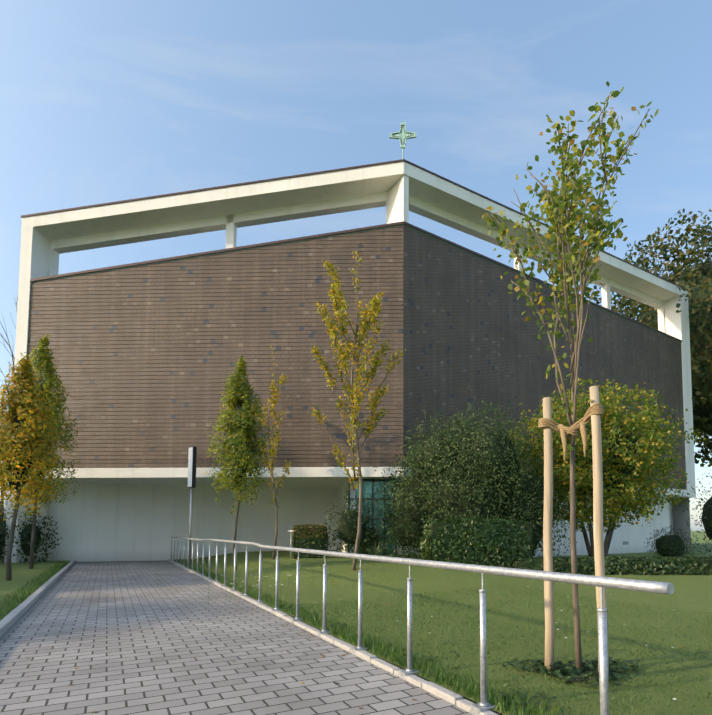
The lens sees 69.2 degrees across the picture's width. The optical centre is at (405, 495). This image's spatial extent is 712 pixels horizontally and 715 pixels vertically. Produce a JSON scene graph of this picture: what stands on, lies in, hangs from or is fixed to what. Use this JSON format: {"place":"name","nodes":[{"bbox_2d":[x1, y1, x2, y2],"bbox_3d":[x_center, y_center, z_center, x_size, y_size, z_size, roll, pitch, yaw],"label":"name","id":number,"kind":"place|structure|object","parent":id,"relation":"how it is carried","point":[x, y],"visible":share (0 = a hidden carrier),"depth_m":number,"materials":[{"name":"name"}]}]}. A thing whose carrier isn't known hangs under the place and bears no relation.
{"place":"outdoors","nodes":[
{"label":"outdoors","id":0,"kind":"place"},
{"bbox_2d":[0,531,711,714],"bbox_3d":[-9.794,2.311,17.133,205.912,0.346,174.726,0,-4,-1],"label":"lawn","id":1,"kind":"structure","parent":0,"point":[691,593],"depth_m":7.69,"materials":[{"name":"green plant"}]},
{"bbox_2d":[0,297,17,555],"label":"bare tree","id":2,"kind":"object","parent":1,"relation":"on","point":[12,356],"visible":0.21,"depth_m":24.78,"materials":[{"name":"brown plant"}]},
{"bbox_2d":[0,499,61,562],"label":"shrubs","id":3,"kind":"object","parent":1,"relation":"on","point":[25,533],"visible":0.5,"depth_m":20.23,"materials":[{"name":"green plant"}]},
{"bbox_2d":[0,352,73,580],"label":"hornbeam","id":4,"kind":"object","parent":1,"relation":"on","point":[21,445],"visible":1,"depth_m":13.16,"materials":[{"name":"yellow plant"}]},
{"bbox_2d":[2,334,82,568],"bbox_3d":[-12.351,-1.524,17.293,2.438,8.049,2.511,0,-4,-1],"label":"hornbeam","id":5,"kind":"object","parent":1,"relation":"on","point":[44,360],"visible":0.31,"depth_m":17.44,"materials":[{"name":"green plant"}]},
{"bbox_2d":[187,446,196,565],"bbox_3d":[-7.983,0.389,19.110,0.260,4.435,0.220,-2,-5,31],"label":"light stele","id":6,"kind":"object","parent":1,"relation":"on","point":[192,456],"visible":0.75,"depth_m":19.11,"materials":[{"name":"black"}]},
{"bbox_2d":[0,561,472,714],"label":"path pavers","id":7,"kind":"object","parent":1,"relation":"on","point":[139,645],"depth_m":5.38,"materials":[{"name":"grey stone"}]},
{"bbox_2d":[205,356,271,569],"bbox_3d":[-5.405,-1.082,16.542,1.966,7.040,2.100,2,-5,-32],"label":"hornbeam","id":8,"kind":"object","parent":1,"relation":"on","point":[239,419],"visible":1,"depth_m":16.37,"materials":[{"name":"green plant"}]},
{"bbox_2d":[0,559,497,714],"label":"kerbs","id":9,"kind":"structure","parent":1,"relation":"on","point":[10,619],"depth_m":6.47,"materials":[{"name":"concrete"}]},
{"bbox_2d":[257,346,290,559],"bbox_3d":[-4.741,-1.572,18.471,1.341,7.850,1.579,0,-4,-1],"label":"tree","id":10,"kind":"object","parent":1,"relation":"on","point":[276,439],"visible":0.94,"depth_m":18.49,"materials":[{"name":"yellow plant"}]},
{"bbox_2d":[288,530,294,558],"bbox_3d":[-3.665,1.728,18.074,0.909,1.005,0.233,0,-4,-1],"label":"bollard light","id":11,"kind":"object","parent":1,"relation":"on","point":[291,531],"visible":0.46,"depth_m":17.99,"materials":[{"name":"silver metal"}]},
{"bbox_2d":[292,524,328,558],"bbox_3d":[-3.423,1.653,18.414,1.335,1.277,0.930,0,-4,-1],"label":"hedge","id":12,"kind":"object","parent":1,"relation":"on","point":[313,537],"visible":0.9,"depth_m":18.06,"materials":[{"name":"green plant"}]},
{"bbox_2d":[2,159,695,562],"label":"church","id":13,"kind":"structure","parent":1,"relation":"on","point":[146,355],"depth_m":20.55,"materials":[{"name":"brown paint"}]},
{"bbox_2d":[390,122,415,158],"bbox_3d":[-0.103,-14.147,20.574,1.060,1.640,0.070,0,-4,2],"label":"roof cross","id":14,"kind":"object","parent":13,"relation":"on","point":[402,135],"visible":0.96,"depth_m":20.58,"materials":[{"name":"green metal"}]},
{"bbox_2d":[323,488,386,554],"bbox_3d":[-1.848,1.073,18.733,2.336,2.866,1.953,0,-4,-1],"label":"bush","id":15,"kind":"object","parent":1,"relation":"on","point":[346,529],"visible":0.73,"depth_m":18.51,"materials":[{"name":"green plant"}]},
{"bbox_2d":[0,559,711,714],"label":"grass blades","id":16,"kind":"object","parent":1,"relation":"on","point":[345,635],"visible":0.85,"depth_m":6.13,"materials":[{"name":"green plant"}]},
{"bbox_2d":[311,251,405,570],"bbox_3d":[-1.340,-2.395,13.959,2.544,8.904,2.255,-1,-4,12],"label":"tree","id":17,"kind":"object","parent":1,"relation":"on","point":[374,310],"visible":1,"depth_m":13.92,"materials":[{"name":"yellow plant"}]},
{"bbox_2d":[27,565,711,711],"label":"fallen leaves","id":18,"kind":"object","parent":1,"relation":"on","point":[344,654],"visible":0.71,"depth_m":6.04,"materials":[{"name":"yellow plant"}]},
{"bbox_2d":[364,540,389,554],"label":"yucca","id":19,"kind":"object","parent":1,"relation":"on","point":[375,550],"visible":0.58,"depth_m":18.25,"materials":[{"name":"green plant"}]},
{"bbox_2d":[171,536,673,714],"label":"handrail","id":20,"kind":"object","parent":1,"relation":"on","point":[601,582],"visible":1,"depth_m":4.00,"materials":[{"name":"silver metal"}]},
{"bbox_2d":[238,586,639,704],"bbox_3d":[-1.330,1.802,7.643,1.870,0.098,9.197,3,-5,-40],"label":"groundcover patch","id":21,"kind":"object","parent":1,"relation":"on","point":[558,671],"visible":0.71,"depth_m":4.67,"materials":[{"name":"green plant"}]},
{"bbox_2d":[482,81,658,669],"bbox_3d":[1.745,-0.937,4.967,1.504,5.255,1.794,-3,-5,38],"label":"tree","id":22,"kind":"object","parent":21,"relation":"on","point":[564,225],"visible":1,"depth_m":4.79,"materials":[{"name":"green plant"}]},
{"bbox_2d":[538,386,608,676],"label":"tree stakes","id":23,"kind":"object","parent":22,"relation":"attached to","point":[593,414],"visible":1,"depth_m":4.78,"materials":[{"name":"brown wood"}]},
{"bbox_2d":[364,395,583,558],"bbox_3d":[2.458,-0.213,17.704,7.911,6.424,4.564,0,-4,-1],"label":"large bush","id":24,"kind":"object","parent":1,"relation":"on","point":[477,473],"visible":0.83,"depth_m":17.03,"materials":[{"name":"green plant"}]},
{"bbox_2d":[420,517,535,567],"bbox_3d":[2.225,1.463,15.833,3.597,1.615,1.724,0,-4,-1],"label":"laurel hedge","id":25,"kind":"object","parent":1,"relation":"on","point":[496,542],"visible":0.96,"depth_m":15.15,"materials":[{"name":"green plant"}]},
{"bbox_2d":[495,556,711,574],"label":"ivy hedge","id":26,"kind":"object","parent":1,"relation":"on","point":[661,565],"visible":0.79,"depth_m":14.71,"materials":[{"name":"green plant"}]},
{"bbox_2d":[508,379,706,556],"bbox_3d":[6.940,-0.717,18.530,7.214,6.797,7.019,0,-4,-1],"label":"tree","id":27,"kind":"object","parent":1,"relation":"on","point":[626,460],"visible":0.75,"depth_m":17.38,"materials":[{"name":"green plant"}]},
{"bbox_2d":[579,208,711,467],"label":"oak","id":28,"kind":"object","parent":1,"relation":"on","point":[696,280],"visible":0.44,"depth_m":35.75,"materials":[{"name":"green plant"}]},
{"bbox_2d":[644,525,697,556],"bbox_3d":[10.196,1.983,19.577,2.002,1.792,1.960,0,-4,-1],"label":"clipped yew","id":29,"kind":"object","parent":1,"relation":"on","point":[670,545],"visible":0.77,"depth_m":19.35,"materials":[{"name":"green plant"}]},
{"bbox_2d":[682,469,711,556],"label":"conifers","id":30,"kind":"object","parent":1,"relation":"on","point":[706,518],"visible":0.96,"depth_m":21.30,"materials":[{"name":"green plant"}]},
{"bbox_2d":[0,0,711,530],"label":"sky","id":31,"kind":"structure","parent":0,"point":[102,101],"materials":[{"name":"blue"}]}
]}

